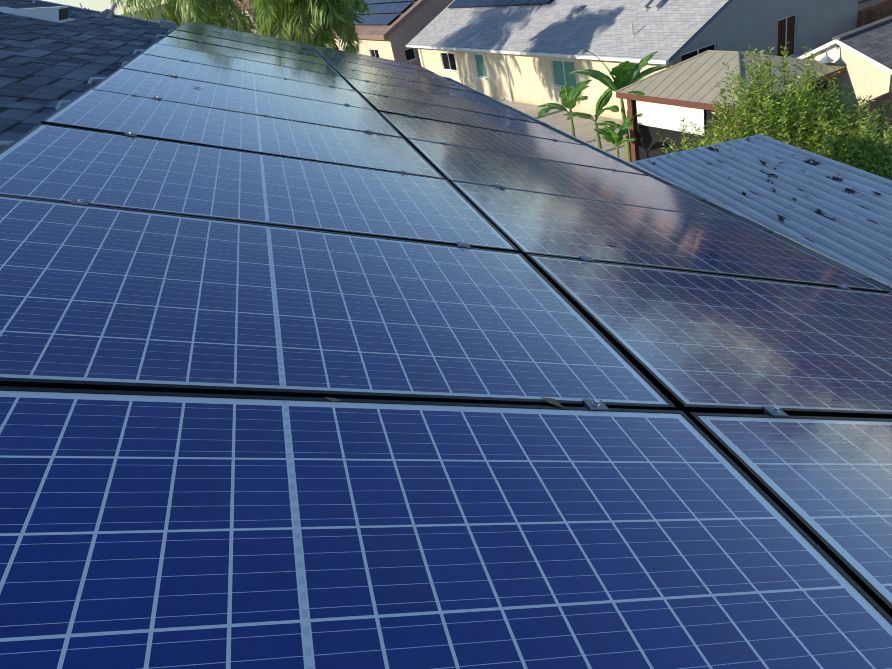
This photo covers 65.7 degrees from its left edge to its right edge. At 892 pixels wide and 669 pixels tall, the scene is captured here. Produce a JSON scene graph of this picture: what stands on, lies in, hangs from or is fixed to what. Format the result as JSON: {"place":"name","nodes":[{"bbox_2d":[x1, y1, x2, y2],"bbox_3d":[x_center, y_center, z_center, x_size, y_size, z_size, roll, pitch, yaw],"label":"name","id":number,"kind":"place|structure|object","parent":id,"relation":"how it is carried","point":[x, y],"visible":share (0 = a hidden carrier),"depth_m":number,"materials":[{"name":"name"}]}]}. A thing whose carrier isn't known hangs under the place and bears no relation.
{"place":"outdoors","nodes":[
{"label":"outdoors","id":0,"kind":"place"},
{"bbox_2d":[42,0,168,14],"label":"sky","id":1,"kind":"structure","parent":0,"point":[97,5],"materials":[{"name":"white"}]},
{"bbox_2d":[122,0,234,24],"bbox_3d":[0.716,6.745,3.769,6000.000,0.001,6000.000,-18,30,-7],"label":"ground","id":2,"kind":"structure","parent":0,"point":[141,17],"depth_m":663.48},
{"bbox_2d":[110,0,270,35],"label":"palm tree","id":3,"kind":"object","parent":2,"relation":"on","point":[194,13],"visible":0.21,"depth_m":29.75,"materials":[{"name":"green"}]},
{"bbox_2d":[178,1,277,35],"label":"foliage","id":4,"kind":"object","parent":2,"relation":"on","point":[237,20],"visible":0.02,"depth_m":54.64,"materials":[{"name":"green plant"}]},
{"bbox_2d":[228,11,313,44],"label":"house walls","id":5,"kind":"structure","parent":2,"relation":"on","point":[254,17],"depth_m":61.99,"materials":[{"name":"beige paint"}]},
{"bbox_2d":[229,0,257,13],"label":"house roof","id":6,"kind":"object","parent":5,"relation":"on","point":[248,6],"visible":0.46,"depth_m":63.93,"materials":[{"name":"brown paint"}]},
{"bbox_2d":[250,0,373,53],"bbox_3d":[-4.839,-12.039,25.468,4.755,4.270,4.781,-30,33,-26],"label":"palm fronds","id":7,"kind":"object","parent":2,"relation":"on","point":[292,28],"visible":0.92,"depth_m":24.73,"materials":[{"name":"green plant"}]},
{"bbox_2d":[418,0,857,119],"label":"walls","id":8,"kind":"structure","parent":2,"relation":"on","point":[743,25],"depth_m":26.09,"materials":[{"name":"grey paint"}]},
{"bbox_2d":[406,0,732,64],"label":"roof","id":9,"kind":"structure","parent":8,"relation":"on","point":[669,31],"depth_m":28.24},
{"bbox_2d":[447,0,550,7],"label":"solar panels","id":10,"kind":"object","parent":9,"relation":"on","point":[468,3],"visible":1,"depth_m":36.02,"materials":[{"name":"black"}]},
{"bbox_2d":[419,0,668,100],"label":"roof vents","id":11,"kind":"object","parent":9,"relation":"on","point":[644,5],"visible":0.67,"depth_m":25.91,"materials":[{"name":"grey metal"}]},
{"bbox_2d":[630,134,891,285],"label":"corrugated metal roof","id":12,"kind":"structure","parent":2,"relation":"on","point":[839,211],"depth_m":10.07,"materials":[{"name":"metal"}]},
{"bbox_2d":[856,0,891,27],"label":"fence","id":13,"kind":"object","parent":2,"relation":"on","point":[881,5],"visible":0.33,"depth_m":26.43,"materials":[{"name":"brown wood"}]},
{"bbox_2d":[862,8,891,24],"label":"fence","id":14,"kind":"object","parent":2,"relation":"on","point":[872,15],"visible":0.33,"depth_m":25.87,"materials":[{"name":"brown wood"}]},
{"bbox_2d":[325,0,453,65],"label":"walls","id":15,"kind":"structure","parent":0,"point":[392,46],"depth_m":42.58,"materials":[{"name":"beige paint"}]},
{"bbox_2d":[317,0,428,39],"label":"roof","id":16,"kind":"structure","parent":15,"relation":"on","point":[377,32],"depth_m":42.27,"materials":[{"name":"tile"}]},
{"bbox_2d":[347,0,414,24],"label":"solar panels","id":17,"kind":"object","parent":16,"relation":"on","point":[384,16],"visible":0.42,"depth_m":44.64,"materials":[{"name":"blue"}]},
{"bbox_2d":[0,0,891,293],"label":"roof","id":18,"kind":"structure","parent":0,"point":[46,66],"depth_m":5.17,"materials":[{"name":"grey"}]},
{"bbox_2d":[0,29,172,146],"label":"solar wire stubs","id":19,"kind":"object","parent":18,"relation":"on","point":[58,106],"visible":0.35,"depth_m":4.38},
{"bbox_2d":[494,98,631,160],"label":"concrete patio","id":20,"kind":"structure","parent":0,"point":[585,131],"depth_m":27.49,"materials":[{"name":"beige concrete"}]},
{"bbox_2d":[539,80,587,136],"bbox_3d":[4.228,-7.644,24.672,1.918,2.176,1.930,-2,32,20],"label":"banana plant stem","id":21,"kind":"object","parent":20,"relation":"on","point":[572,128],"visible":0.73,"depth_m":24.67,"materials":[{"name":"green plant"}]},
{"bbox_2d":[537,80,591,116],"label":"banana plant leaves","id":22,"kind":"object","parent":21,"relation":"on","point":[571,99],"visible":0.96,"depth_m":24.47,"materials":[{"name":"green plant"}]},
{"bbox_2d":[563,88,617,148],"bbox_3d":[4.880,-7.041,23.250,1.764,2.298,1.873,-6,31,14],"label":"banana plant stem","id":23,"kind":"object","parent":20,"relation":"on","point":[598,138],"visible":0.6,"depth_m":23.33,"materials":[{"name":"green plant"}]},
{"bbox_2d":[564,88,618,119],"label":"banana plant leaves","id":24,"kind":"object","parent":23,"relation":"on","point":[607,96],"visible":0.92,"depth_m":22.96,"materials":[{"name":"green plant"}]},
{"bbox_2d":[594,121,630,157],"bbox_3d":[5.440,-5.742,21.295,1.026,1.790,1.746,-31,34,-27],"label":"banana plant stem","id":25,"kind":"object","parent":20,"relation":"on","point":[617,152],"visible":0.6,"depth_m":21.24,"materials":[{"name":"green plant"}]},
{"bbox_2d":[594,121,635,145],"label":"banana plant leaves","id":26,"kind":"object","parent":25,"relation":"on","point":[612,134],"visible":0.96,"depth_m":21.12,"materials":[{"name":"green plant"}]},
{"bbox_2d":[594,122,631,161],"bbox_3d":[5.776,-6.453,22.040,1.871,2.111,1.581,-9,30,8],"label":"banana plant stem","id":27,"kind":"object","parent":20,"relation":"on","point":[628,153],"visible":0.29,"depth_m":22.09,"materials":[{"name":"green plant"}]},
{"bbox_2d":[594,109,641,132],"bbox_3d":[5.654,-6.943,21.714,1.922,0.890,1.658,-10,30,7],"label":"banana leaf","id":28,"kind":"object","parent":27,"relation":"on","point":[613,123],"visible":0.33,"depth_m":21.98,"materials":[{"name":"green plant"}]},
{"bbox_2d":[569,47,670,155],"bbox_3d":[5.696,-7.365,21.916,3.097,3.823,3.314,-18,30,-7],"label":"banana stem","id":29,"kind":"object","parent":20,"relation":"on","point":[622,109],"visible":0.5,"depth_m":22.03,"materials":[{"name":"green plant"}]},
{"bbox_2d":[570,48,669,94],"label":"banana plant leaves","id":30,"kind":"object","parent":29,"relation":"on","point":[628,71],"visible":0.73,"depth_m":21.56,"materials":[{"name":"green plant"}]},
{"bbox_2d":[627,78,833,161],"bbox_3d":[8.219,-6.289,20.417,3.450,2.400,4.550,-24,31,-17],"label":"gazebo frame","id":31,"kind":"object","parent":20,"relation":"on","point":[633,131],"visible":0.04,"depth_m":21.53,"materials":[{"name":"brown wood"}]},
{"bbox_2d":[635,82,823,159],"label":"gazebo screens","id":32,"kind":"object","parent":31,"relation":"attached to","point":[664,121],"visible":0.19,"depth_m":20.36,"materials":[{"name":"white fabric"}]},
{"bbox_2d":[615,50,845,113],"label":"gazebo roof","id":33,"kind":"structure","parent":31,"relation":"on","point":[691,82],"depth_m":19.02,"materials":[{"name":"beige metal"}]},
{"bbox_2d":[656,42,891,179],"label":"citrus bush","id":34,"kind":"object","parent":20,"relation":"on","point":[855,150],"depth_m":14.47,"materials":[{"name":"green plant"}]},
{"bbox_2d":[808,44,891,125],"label":"shed walls","id":35,"kind":"structure","parent":20,"relation":"on","point":[863,77],"depth_m":18.22,"materials":[{"name":"yellow paint"}]},
{"bbox_2d":[818,45,838,62],"bbox_3d":[10.181,-7.455,18.264,0.638,0.372,0.380,-18,30,-7],"label":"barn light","id":36,"kind":"object","parent":35,"relation":"attached to","point":[825,59],"visible":0.98,"depth_m":18.23,"materials":[{"name":"grey metal"}]},
{"bbox_2d":[798,15,891,74],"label":"roof trim","id":37,"kind":"structure","parent":35,"relation":"attached to","point":[871,42],"depth_m":18.06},
{"bbox_2d":[859,90,891,152],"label":"fence by shed","id":38,"kind":"object","parent":20,"relation":"on","point":[877,102],"visible":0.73,"depth_m":17.32,"materials":[{"name":"brown wood"}]},
{"bbox_2d":[858,0,886,10],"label":"road","id":39,"kind":"structure","parent":0,"point":[863,4],"depth_m":35.22,"materials":[{"name":"grey asphalt"}]},
{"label":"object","id":40,"kind":"object","parent":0,"visible":0},
{"bbox_2d":[0,6,73,22],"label":"roof vent","id":41,"kind":"object","parent":40,"relation":"on","point":[59,14],"visible":0.95,"depth_m":7.30,"materials":[{"name":"white paint"}]},
{"bbox_2d":[32,0,178,29],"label":"conduit and junction box","id":42,"kind":"object","parent":40,"relation":"on","point":[167,24],"visible":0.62,"depth_m":9.18,"materials":[{"name":"grey metal"}]},
{"bbox_2d":[90,3,124,21],"bbox_3d":[-4.383,-4.124,8.906,0.340,0.238,0.340,-18,30,-7],"label":"roof vent","id":43,"kind":"object","parent":40,"relation":"on","point":[107,14],"visible":0.94,"depth_m":8.86,"materials":[{"name":"silver metal"}]},
{"bbox_2d":[0,21,891,624],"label":"solar panel frames","id":44,"kind":"structure","parent":40,"relation":"on","point":[870,593],"depth_m":1.57,"materials":[{"name":"metal"}]},
{"bbox_2d":[134,41,693,407],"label":"dry leaves","id":45,"kind":"object","parent":44,"relation":"on","point":[553,401],"visible":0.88,"depth_m":1.43,"materials":[{"name":"brown plant"}]},
{"bbox_2d":[0,21,891,668],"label":"solar panels","id":46,"kind":"object","parent":44,"relation":"in","point":[138,531],"visible":0.94,"depth_m":1.35,"materials":[{"name":"blue glass"}]},
{"bbox_2d":[70,25,849,416],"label":"panel clamps","id":47,"kind":"object","parent":44,"relation":"attached to","point":[600,405],"visible":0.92,"depth_m":1.97,"materials":[{"name":"silver metal"}]}
]}

